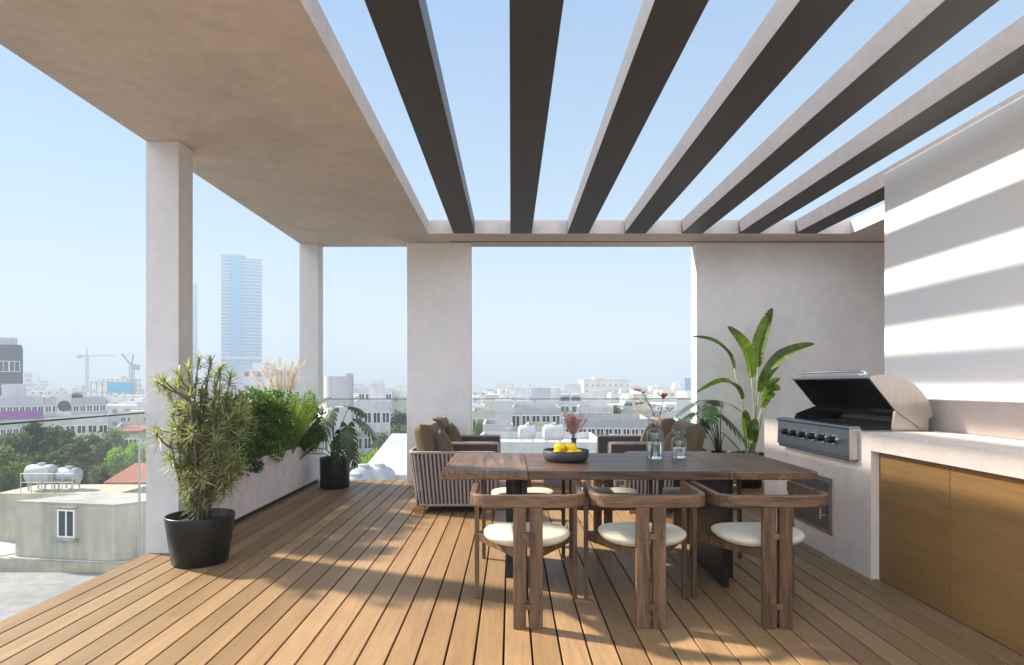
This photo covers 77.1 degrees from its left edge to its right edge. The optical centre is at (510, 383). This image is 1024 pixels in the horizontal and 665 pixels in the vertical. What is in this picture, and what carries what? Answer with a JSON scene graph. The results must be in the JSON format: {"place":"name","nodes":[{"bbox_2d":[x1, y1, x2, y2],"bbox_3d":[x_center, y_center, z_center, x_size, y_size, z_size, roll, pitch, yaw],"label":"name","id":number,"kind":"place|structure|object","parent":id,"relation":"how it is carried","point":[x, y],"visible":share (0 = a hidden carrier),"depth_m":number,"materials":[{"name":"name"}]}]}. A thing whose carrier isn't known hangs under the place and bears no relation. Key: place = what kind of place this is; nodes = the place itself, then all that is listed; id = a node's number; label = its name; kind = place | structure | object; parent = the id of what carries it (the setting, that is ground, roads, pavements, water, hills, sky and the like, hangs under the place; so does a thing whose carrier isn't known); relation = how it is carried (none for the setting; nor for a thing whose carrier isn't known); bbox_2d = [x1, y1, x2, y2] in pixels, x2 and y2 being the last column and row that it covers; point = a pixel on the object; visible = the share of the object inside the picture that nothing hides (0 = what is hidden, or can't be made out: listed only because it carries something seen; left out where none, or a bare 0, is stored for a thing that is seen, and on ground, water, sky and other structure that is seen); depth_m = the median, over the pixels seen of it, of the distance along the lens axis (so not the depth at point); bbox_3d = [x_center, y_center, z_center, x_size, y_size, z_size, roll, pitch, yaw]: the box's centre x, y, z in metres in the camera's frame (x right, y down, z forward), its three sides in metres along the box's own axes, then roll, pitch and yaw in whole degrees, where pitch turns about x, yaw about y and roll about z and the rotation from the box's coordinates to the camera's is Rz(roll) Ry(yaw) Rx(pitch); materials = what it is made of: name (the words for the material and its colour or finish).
{"place":"outdoors","nodes":[
{"label":"outdoors","id":0,"kind":"place"},
{"bbox_2d":[0,337,22,395],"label":"apartment building","id":1,"kind":"structure","parent":0,"point":[11,360],"depth_m":137.43,"materials":[{"name":"white concrete"}]},
{"bbox_2d":[26,387,86,397],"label":"city block","id":2,"kind":"structure","parent":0,"point":[51,392],"depth_m":271.25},
{"bbox_2d":[98,376,140,394],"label":"city block","id":3,"kind":"structure","parent":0,"point":[125,379],"depth_m":353.43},
{"bbox_2d":[193,280,197,383],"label":"glass tower","id":4,"kind":"structure","parent":0,"point":[195,311],"depth_m":643.95,"materials":[{"name":"blue"}]},
{"bbox_2d":[220,254,261,389],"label":"glass tower","id":5,"kind":"structure","parent":0,"point":[241,308],"depth_m":499.24,"materials":[{"name":"blue"}]},
{"bbox_2d":[225,363,298,402],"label":"city block","id":6,"kind":"structure","parent":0,"point":[245,379],"depth_m":144.40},
{"bbox_2d":[367,433,406,479],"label":"white roof building","id":7,"kind":"structure","parent":0,"point":[391,452],"depth_m":23.45,"materials":[{"name":"concrete"}]},
{"bbox_2d":[370,463,395,479],"bbox_3d":[-4.221,3.205,20.600,0.900,1.350,0.940,0,0,20],"label":"water tank","id":8,"kind":"object","parent":7,"relation":"on","point":[381,471],"visible":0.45,"depth_m":20.32,"materials":[{"name":"grey"}]},
{"bbox_2d":[415,507,591,664],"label":"deck base","id":9,"kind":"object","parent":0,"point":[503,662],"depth_m":3.66,"materials":[{"name":"black"}]},
{"bbox_2d":[0,412,144,424],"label":"glass balustrade","id":10,"kind":"object","parent":9,"relation":"attached to","point":[21,422],"visible":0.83,"depth_m":4.01,"materials":[{"name":"teal"}]},
{"bbox_2d":[146,141,192,553],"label":"column","id":11,"kind":"structure","parent":9,"relation":"on","point":[169,253],"depth_m":4.86,"materials":[{"name":"paint"}]},
{"bbox_2d":[299,243,322,481],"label":"column","id":12,"kind":"structure","parent":9,"relation":"on","point":[311,303],"depth_m":8.39,"materials":[{"name":"paint"}]},
{"bbox_2d":[407,243,471,481],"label":"pillar","id":13,"kind":"structure","parent":9,"relation":"on","point":[439,329],"depth_m":8.39,"materials":[{"name":"grey paint"}]},
{"bbox_2d":[0,480,1023,664],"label":"deck","id":14,"kind":"structure","parent":9,"relation":"on","point":[354,572],"depth_m":3.64,"materials":[{"name":"wood"}]},
{"bbox_2d":[163,508,234,568],"bbox_3d":[-2.235,1.108,4.620,0.466,0.344,0.466,0,0,0],"label":"plant pot","id":15,"kind":"object","parent":14,"relation":"on","point":[203,542],"visible":0.96,"depth_m":4.45,"materials":[{"name":"black"}]},
{"bbox_2d":[145,348,260,519],"bbox_3d":[-2.224,0.361,4.646,0.776,1.244,0.756,0,0,-24],"label":"dracaena","id":16,"kind":"object","parent":15,"relation":"on","point":[196,440],"visible":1,"depth_m":4.55,"materials":[{"name":"green plant"}]},
{"bbox_2d":[193,446,318,523],"bbox_3d":[-2.631,1.163,6.737,0.262,0.835,3.295,0,0,0],"label":"planter","id":17,"kind":"object","parent":14,"relation":"on","point":[273,483],"visible":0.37,"depth_m":6.71,"materials":[{"name":"paint"}]},
{"bbox_2d":[193,399,255,480],"bbox_3d":[-2.552,0.497,5.533,0.603,0.769,0.722,0,0,0],"label":"hedge shrub","id":18,"kind":"object","parent":17,"relation":"in","point":[252,445],"visible":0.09,"depth_m":5.61,"materials":[{"name":"green plant"}]},
{"bbox_2d":[225,388,279,473],"bbox_3d":[-2.541,0.445,6.158,0.584,0.830,0.828,0,0,29],"label":"hedge shrub","id":19,"kind":"object","parent":17,"relation":"in","point":[263,408],"visible":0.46,"depth_m":6.18,"materials":[{"name":"green plant"}]},
{"bbox_2d":[245,385,298,463],"bbox_3d":[-2.571,0.442,6.738,0.573,0.860,0.875,0,0,0],"label":"hedge shrub","id":20,"kind":"object","parent":17,"relation":"in","point":[281,423],"visible":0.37,"depth_m":6.70,"materials":[{"name":"green plant"}]},
{"bbox_2d":[244,356,323,454],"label":"pampas grass","id":21,"kind":"object","parent":17,"relation":"in","point":[299,424],"depth_m":7.34,"materials":[{"name":"green"}]},
{"bbox_2d":[288,390,328,451],"bbox_3d":[-2.546,0.476,7.999,0.566,0.806,0.825,0,0,0],"label":"hedge shrub","id":22,"kind":"object","parent":17,"relation":"in","point":[313,428],"visible":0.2,"depth_m":7.88,"materials":[{"name":"green plant"}]},
{"bbox_2d":[320,455,349,489],"bbox_3d":[-2.179,1.093,7.950,0.364,0.375,0.364,0,0,0],"label":"plant pot","id":23,"kind":"object","parent":14,"relation":"on","point":[336,475],"visible":0.81,"depth_m":7.80,"materials":[{"name":"black"}]},
{"bbox_2d":[299,396,378,469],"bbox_3d":[-2.190,0.628,7.863,1.094,0.944,0.729,0,0,-17],"label":"monstera","id":24,"kind":"object","parent":23,"relation":"in","point":[346,443],"visible":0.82,"depth_m":7.68,"materials":[{"name":"green plant"}]},
{"bbox_2d":[409,420,498,512],"bbox_3d":[-0.577,0.840,6.780,0.887,0.880,0.973,0,0,0],"label":"rope armchair","id":25,"kind":"object","parent":14,"relation":"on","point":[429,461],"visible":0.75,"depth_m":6.33,"materials":[{"name":"brown fabric"}]},
{"bbox_2d":[435,429,453,450],"bbox_3d":[-0.680,0.680,6.620,0.170,0.440,0.440,-16,-4,-10],"label":"throw pillow","id":26,"kind":"object","parent":25,"relation":"on","point":[443,441],"visible":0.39,"depth_m":6.45,"materials":[{"name":"brown fabric"}]},
{"bbox_2d":[432,415,500,452],"bbox_3d":[-0.577,0.840,7.860,0.887,0.880,0.973,0,0,0],"label":"rope armchair","id":27,"kind":"object","parent":14,"relation":"on","point":[442,421],"visible":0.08,"depth_m":8.31,"materials":[{"name":"brown fabric"}]},
{"bbox_2d":[482,479,564,558],"bbox_3d":[0.089,0.930,4.952,0.618,0.699,0.523,0,0,-1],"label":"dining chair","id":28,"kind":"object","parent":14,"relation":"on","point":[530,491],"visible":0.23,"depth_m":4.71,"materials":[{"name":"brown wood"}]},
{"bbox_2d":[470,481,584,628],"bbox_3d":[0.089,0.930,3.600,0.618,0.699,0.523,0,0,0],"label":"dining chair","id":29,"kind":"object","parent":14,"relation":"on","point":[519,535],"visible":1,"depth_m":3.35,"materials":[{"name":"brown wood"}]},
{"bbox_2d":[531,480,590,491],"bbox_3d":[0.490,1.097,7.300,0.720,0.365,1.000,0,0,0],"label":"coffee table","id":30,"kind":"object","parent":14,"relation":"on","point":[554,485],"visible":0.06,"depth_m":7.22,"materials":[{"name":"brown wood"}]},
{"bbox_2d":[569,480,652,558],"bbox_3d":[0.738,0.930,4.952,0.618,0.699,0.523,0,0,1],"label":"dining chair","id":31,"kind":"object","parent":14,"relation":"on","point":[607,488],"visible":0.28,"depth_m":4.87,"materials":[{"name":"brown wood"}]},
{"bbox_2d":[441,453,817,587],"bbox_3d":[0.718,0.904,4.410,2.287,0.751,1.042,0,0,0],"label":"dining table","id":32,"kind":"object","parent":14,"relation":"on","point":[719,472],"visible":0.88,"depth_m":4.12,"materials":[{"name":"brown wood"}]},
{"bbox_2d":[543,448,588,462],"bbox_3d":[0.379,0.490,4.430,0.316,0.074,0.316,0,0,0],"label":"fruit bowl","id":33,"kind":"object","parent":32,"relation":"on","point":[550,454],"visible":0.94,"depth_m":4.30,"materials":[{"name":"grey"}]},
{"bbox_2d":[647,418,663,459],"bbox_3d":[1.010,0.387,4.500,0.116,0.285,0.116,0,0,0],"label":"glass vase","id":34,"kind":"object","parent":32,"relation":"on","point":[655,450],"visible":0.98,"depth_m":4.46,"materials":[{"name":"clear glass"}]},
{"bbox_2d":[633,386,673,442],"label":"cotton branches","id":35,"kind":"object","parent":34,"relation":"in","point":[642,401],"visible":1,"depth_m":4.49,"materials":[{"name":"pink"}]},
{"bbox_2d":[597,415,674,452],"bbox_3d":[1.557,0.840,7.860,0.887,0.880,0.973,0,0,0],"label":"rope armchair","id":36,"kind":"object","parent":14,"relation":"on","point":[665,424],"visible":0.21,"depth_m":7.96,"materials":[{"name":"brown fabric"}]},
{"bbox_2d":[583,481,704,628],"bbox_3d":[0.737,0.930,3.600,0.618,0.699,0.523,0,0,1],"label":"dining chair","id":37,"kind":"object","parent":14,"relation":"on","point":[639,537],"visible":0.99,"depth_m":3.35,"materials":[{"name":"brown wood"}]},
{"bbox_2d":[610,420,710,512],"bbox_3d":[1.557,0.840,6.780,0.887,0.880,0.973,0,0,0],"label":"rope armchair","id":38,"kind":"object","parent":14,"relation":"on","point":[692,438],"visible":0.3,"depth_m":6.42,"materials":[{"name":"brown fabric"}]},
{"bbox_2d":[664,429,680,450],"bbox_3d":[1.660,0.680,6.680,0.170,0.440,0.440,16,-4,10],"label":"throw pillow","id":39,"kind":"object","parent":38,"relation":"on","point":[676,436],"visible":0.43,"depth_m":6.51,"materials":[{"name":"brown fabric"}]},
{"bbox_2d":[658,480,741,557],"bbox_3d":[1.388,0.930,4.952,0.618,0.699,0.523,0,0,0],"label":"dining chair","id":40,"kind":"object","parent":14,"relation":"on","point":[674,489],"visible":0.23,"depth_m":4.85,"materials":[{"name":"brown wood"}]},
{"bbox_2d":[711,450,734,452],"bbox_3d":[2.600,1.060,7.980,0.340,0.440,0.340,0,0,0],"label":"plant pot","id":41,"kind":"object","parent":14,"relation":"on","point":[713,451],"visible":0.14,"depth_m":8.09,"materials":[{"name":"black"}]},
{"bbox_2d":[674,400,747,452],"bbox_3d":[2.442,0.584,7.958,0.961,0.771,1.091,0,0,0],"label":"monstera","id":42,"kind":"object","parent":41,"relation":"in","point":[711,412],"visible":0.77,"depth_m":7.84,"materials":[{"name":"green plant"}]},
{"bbox_2d":[734,451,763,488],"bbox_3d":[2.963,1.065,8.000,0.360,0.430,0.360,0,0,0],"label":"plant pot","id":43,"kind":"object","parent":14,"relation":"on","point":[752,484],"visible":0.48,"depth_m":7.87,"materials":[{"name":"black"}]},
{"bbox_2d":[692,308,813,452],"bbox_3d":[2.921,-0.009,7.882,1.529,1.884,0.297,0,0,-4],"label":"strelitzia","id":44,"kind":"object","parent":43,"relation":"in","point":[753,359],"visible":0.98,"depth_m":7.91,"materials":[{"name":"green plant"}]},
{"bbox_2d":[690,481,827,628],"bbox_3d":[1.389,0.930,3.600,0.618,0.699,0.523,0,0,-1],"label":"dining chair","id":45,"kind":"object","parent":14,"relation":"on","point":[768,534],"visible":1,"depth_m":3.35,"materials":[{"name":"brown wood"}]},
{"bbox_2d":[764,398,1023,654],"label":"kitchen counter","id":46,"kind":"object","parent":14,"relation":"on","point":[934,518],"visible":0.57,"depth_m":3.76,"materials":[{"name":"stone"}]},
{"bbox_2d":[790,475,832,535],"bbox_3d":[2.336,0.905,5.060,0.068,0.420,0.720,0,0,0],"label":"access door","id":47,"kind":"structure","parent":46,"relation":"in","point":[821,519],"depth_m":4.86,"materials":[{"name":"metal"}]},
{"bbox_2d":[777,369,932,460],"bbox_3d":[2.558,0.213,4.947,0.624,0.630,1.197,0,0,0],"label":"gas grill","id":48,"kind":"object","parent":46,"relation":"in","point":[839,416],"visible":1,"depth_m":4.85,"materials":[{"name":"silver metal"}]},
{"bbox_2d":[879,452,949,615],"bbox_3d":[2.423,0.859,3.869,0.022,0.834,0.677,0,0,0],"label":"cabinet door","id":49,"kind":"structure","parent":46,"relation":"in","point":[914,494],"depth_m":3.82,"materials":[{"name":"brown wood"}]},
{"bbox_2d":[950,466,1023,654],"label":"cabinet door","id":50,"kind":"structure","parent":46,"relation":"in","point":[987,509],"depth_m":3.24,"materials":[{"name":"brown wood"}]},
{"bbox_2d":[884,96,1023,401],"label":"side wall","id":51,"kind":"structure","parent":14,"relation":"on","point":[954,266],"depth_m":4.66,"materials":[{"name":"white paint"}]},
{"bbox_2d":[691,243,883,481],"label":"wall","id":52,"kind":"structure","parent":9,"relation":"on","point":[827,299],"depth_m":8.39,"materials":[{"name":"grey paint"}]},
{"bbox_2d":[0,0,1023,386],"label":"sky","id":53,"kind":"structure","parent":0,"point":[73,177],"materials":[{"name":"blue"}]},
{"bbox_2d":[512,388,560,431],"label":"apartment building","id":54,"kind":"structure","parent":0,"point":[540,408],"depth_m":66.03,"materials":[{"name":"white"}]},
{"bbox_2d":[578,376,627,392],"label":"city block","id":55,"kind":"structure","parent":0,"point":[597,383],"depth_m":334.89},
{"bbox_2d":[561,414,647,436],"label":"apartment building","id":56,"kind":"structure","parent":0,"point":[608,424],"depth_m":50.01,"materials":[{"name":"white"}]},
{"label":"ground","id":57,"kind":"structure","parent":0,"visible":0},
{"bbox_2d":[0,467,19,491],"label":"tree","id":58,"kind":"object","parent":57,"relation":"on","point":[8,481],"visible":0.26,"depth_m":43.91,"materials":[{"name":"green plant"}]},
{"bbox_2d":[0,444,21,474],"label":"tree","id":59,"kind":"object","parent":57,"relation":"on","point":[8,453],"visible":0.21,"depth_m":54.48,"materials":[{"name":"green plant"}]},
{"bbox_2d":[0,384,44,445],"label":"apartment building","id":60,"kind":"structure","parent":57,"relation":"on","point":[17,404],"depth_m":96.18,"materials":[{"name":"white"}]},
{"bbox_2d":[0,431,56,465],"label":"tree","id":61,"kind":"object","parent":57,"relation":"on","point":[19,444],"visible":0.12,"depth_m":59.84,"materials":[{"name":"green plant"}]},
{"bbox_2d":[17,422,56,464],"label":"tree","id":62,"kind":"object","parent":57,"relation":"on","point":[38,432],"visible":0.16,"depth_m":61.87,"materials":[{"name":"green plant"}]},
{"bbox_2d":[13,449,66,485],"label":"tree","id":63,"kind":"object","parent":57,"relation":"on","point":[38,457],"visible":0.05,"depth_m":49.73,"materials":[{"name":"green plant"}]},
{"bbox_2d":[41,423,61,454],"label":"tree","id":64,"kind":"object","parent":57,"relation":"on","point":[51,440],"visible":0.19,"depth_m":65.60,"materials":[{"name":"green plant"}]},
{"bbox_2d":[57,393,71,414],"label":"apartment building","id":65,"kind":"structure","parent":57,"relation":"on","point":[63,401],"depth_m":118.96,"materials":[{"name":"white concrete"}]},
{"bbox_2d":[54,427,76,467],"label":"tree","id":66,"kind":"object","parent":57,"relation":"on","point":[65,437],"visible":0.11,"depth_m":63.67,"materials":[{"name":"green plant"}]},
{"bbox_2d":[0,541,137,621],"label":"neighbour building","id":67,"kind":"structure","parent":57,"relation":"on","point":[25,584],"depth_m":28.28,"materials":[{"name":"concrete"}]},
{"bbox_2d":[0,484,145,540],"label":"tank platform","id":68,"kind":"structure","parent":67,"relation":"on","point":[8,516],"depth_m":33.01,"materials":[{"name":"concrete"}]},
{"bbox_2d":[23,462,57,490],"bbox_3d":[-24.997,4.905,34.200,1.490,1.450,1.000,0,0,0],"label":"water tank","id":69,"kind":"object","parent":68,"relation":"on","point":[42,467],"visible":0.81,"depth_m":33.83,"materials":[{"name":"grey"}]},
{"bbox_2d":[55,465,82,489],"bbox_3d":[-23.665,5.015,34.400,1.240,1.290,0.840,0,0,0],"label":"water tank","id":70,"kind":"object","parent":68,"relation":"on","point":[77,472],"visible":0.91,"depth_m":34.10,"materials":[{"name":"grey"}]},
{"bbox_2d":[14,492,145,560],"bbox_3d":[-19.318,6.795,30.916,7.879,2.590,3.055,0,0,6],"label":"rooftop hut","id":71,"kind":"object","parent":67,"relation":"on","point":[101,526],"visible":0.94,"depth_m":29.75,"materials":[{"name":"white"}]},
{"bbox_2d":[57,509,75,537],"bbox_3d":[-20.555,6.454,29.708,0.920,1.300,0.110,0,0,10],"label":"window","id":72,"kind":"structure","parent":71,"relation":"in","point":[66,518],"depth_m":29.67,"materials":[{"name":"white"}]},
{"bbox_2d":[138,438,140,556],"bbox_3d":[-17.007,5.280,29.400,0.083,5.600,0.083,0,0,-22],"label":"antenna pole","id":73,"kind":"object","parent":67,"relation":"on","point":[139,497],"visible":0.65,"depth_m":29.36,"materials":[{"name":"grey"}]},
{"bbox_2d":[45,390,106,415],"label":"apartment building","id":74,"kind":"structure","parent":57,"relation":"on","point":[89,405],"depth_m":120.78,"materials":[{"name":"white concrete"}]},
{"bbox_2d":[44,414,108,441],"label":"apartment building","id":75,"kind":"structure","parent":57,"relation":"on","point":[85,426],"depth_m":100.72,"materials":[{"name":"white"}]},
{"bbox_2d":[62,436,97,483],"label":"tree","id":76,"kind":"object","parent":57,"relation":"on","point":[79,451],"visible":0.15,"depth_m":57.69,"materials":[{"name":"green plant"}]},
{"bbox_2d":[76,431,114,468],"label":"tree","id":77,"kind":"object","parent":57,"relation":"on","point":[102,449],"visible":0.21,"depth_m":67.66,"materials":[{"name":"green plant"}]},
{"bbox_2d":[87,463,115,483],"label":"tree","id":78,"kind":"object","parent":57,"relation":"on","point":[102,476],"visible":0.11,"depth_m":52.02,"materials":[{"name":"green plant"}]},
{"bbox_2d":[90,427,128,461],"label":"tree","id":79,"kind":"object","parent":57,"relation":"on","point":[117,438],"visible":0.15,"depth_m":74.65,"materials":[{"name":"green plant"}]},
{"bbox_2d":[90,382,135,396],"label":"scaffolded building","id":80,"kind":"structure","parent":57,"relation":"on","point":[119,387],"depth_m":259.61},
{"bbox_2d":[92,446,134,475],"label":"tree","id":81,"kind":"object","parent":57,"relation":"on","point":[119,458],"visible":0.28,"depth_m":59.38,"materials":[{"name":"green plant"}]},
{"bbox_2d":[103,463,145,483],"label":"tiled house","id":82,"kind":"structure","parent":57,"relation":"on","point":[128,475],"depth_m":43.88,"materials":[{"name":"tile"}]},
{"bbox_2d":[107,398,145,440],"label":"city block","id":83,"kind":"structure","parent":57,"relation":"on","point":[114,422],"depth_m":158.73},
{"bbox_2d":[116,410,145,429],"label":"apartment building","id":84,"kind":"structure","parent":57,"relation":"on","point":[137,419],"depth_m":93.81,"materials":[{"name":"white"}]},
{"bbox_2d":[117,425,145,460],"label":"tiled house","id":85,"kind":"structure","parent":57,"relation":"on","point":[134,433],"depth_m":88.40,"materials":[{"name":"tile"}]},
{"bbox_2d":[324,373,352,421],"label":"apartment building","id":86,"kind":"structure","parent":57,"relation":"on","point":[339,389],"depth_m":107.18,"materials":[{"name":"white"}]},
{"bbox_2d":[323,406,356,471],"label":"apartment building","id":87,"kind":"structure","parent":57,"relation":"on","point":[342,413],"depth_m":73.07,"materials":[{"name":"white"}]},
{"bbox_2d":[354,384,390,463],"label":"apartment building","id":88,"kind":"structure","parent":57,"relation":"on","point":[375,407],"depth_m":75.03,"materials":[{"name":"white"}]},
{"bbox_2d":[358,380,391,427],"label":"apartment building","id":89,"kind":"structure","parent":57,"relation":"on","point":[363,393],"depth_m":150.50,"materials":[{"name":"white"}]},
{"bbox_2d":[353,389,406,427],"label":"city block","id":90,"kind":"structure","parent":57,"relation":"on","point":[399,401],"depth_m":158.25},
{"bbox_2d":[472,395,498,432],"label":"apartment building","id":91,"kind":"structure","parent":57,"relation":"on","point":[487,411],"depth_m":85.03,"materials":[{"name":"white"}]},
{"bbox_2d":[483,399,512,431],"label":"apartment building","id":92,"kind":"structure","parent":57,"relation":"on","point":[501,421],"depth_m":58.20,"materials":[{"name":"white"}]},
{"bbox_2d":[480,432,596,453],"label":"apartment building","id":93,"kind":"structure","parent":57,"relation":"on","point":[511,442],"depth_m":38.07,"materials":[{"name":"white"}]},
{"bbox_2d":[542,423,564,441],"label":"water tank","id":94,"kind":"object","parent":93,"relation":"on","point":[553,431],"visible":0.98,"depth_m":40.59,"materials":[{"name":"grey"}]},
{"bbox_2d":[512,390,590,417],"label":"apartment building","id":95,"kind":"structure","parent":57,"relation":"on","point":[561,398],"depth_m":123.96,"materials":[{"name":"white concrete"}]},
{"bbox_2d":[577,390,612,413],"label":"apartment building","id":96,"kind":"structure","parent":57,"relation":"on","point":[598,405],"depth_m":81.41,"materials":[{"name":"white"}]},
{"bbox_2d":[621,394,651,415],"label":"apartment building","id":97,"kind":"structure","parent":57,"relation":"on","point":[643,409],"depth_m":87.32,"materials":[{"name":"white"}]},
{"bbox_2d":[655,395,690,420],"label":"apartment building","id":98,"kind":"structure","parent":57,"relation":"on","point":[682,402],"depth_m":110.99,"materials":[{"name":"white concrete"}]},
{"bbox_3d":[0.463,0.465,4.720,0.064,0.130,0.064,0,0,0],"label":"pampas vase","id":99,"kind":"object","parent":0,"visible":0},
{"bbox_2d":[562,410,586,438],"bbox_3d":[0.465,0.306,4.720,0.197,0.248,0.147,0,0,39],"label":"pink grass bunch","id":100,"kind":"object","parent":99,"relation":"in","point":[572,425],"depth_m":4.71,"materials":[{"name":"brown"}]},
{"bbox_3d":[5.495,-0.080,2.695,0.200,3.519,11.390,0,0,0],"label":"outer wall","id":101,"kind":"object","parent":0,"visible":0},
{"bbox_2d":[0,0,883,246],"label":"roof slab","id":102,"kind":"structure","parent":101,"relation":"on","point":[262,109],"depth_m":4.37,"materials":[{"name":"paint"}]},
{"bbox_2d":[364,0,474,232],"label":"pergola beam","id":103,"kind":"structure","parent":102,"relation":"attached to","point":[404,30],"depth_m":4.07,"materials":[{"name":"metal"}]},
{"bbox_2d":[509,0,563,232],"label":"pergola beam","id":104,"kind":"structure","parent":102,"relation":"attached to","point":[534,27],"depth_m":4.06,"materials":[{"name":"metal"}]},
{"bbox_2d":[567,0,708,232],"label":"pergola beam","id":105,"kind":"structure","parent":102,"relation":"attached to","point":[661,34],"depth_m":4.08,"materials":[{"name":"metal"}]},
{"bbox_2d":[624,0,853,232],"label":"pergola beam","id":106,"kind":"structure","parent":102,"relation":"attached to","point":[785,38],"depth_m":4.10,"materials":[{"name":"concrete"}]},
{"bbox_2d":[681,0,998,232],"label":"pergola beam","id":107,"kind":"structure","parent":102,"relation":"attached to","point":[908,37],"depth_m":4.11,"materials":[{"name":"concrete"}]},
{"bbox_2d":[738,15,1023,232],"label":"pergola beam","id":108,"kind":"structure","parent":102,"relation":"attached to","point":[993,64],"depth_m":4.59,"materials":[{"name":"concrete"}]},
{"bbox_2d":[795,89,1023,232],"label":"pergola beam","id":109,"kind":"structure","parent":102,"relation":"attached to","point":[862,196],"depth_m":6.52,"materials":[{"name":"metal"}]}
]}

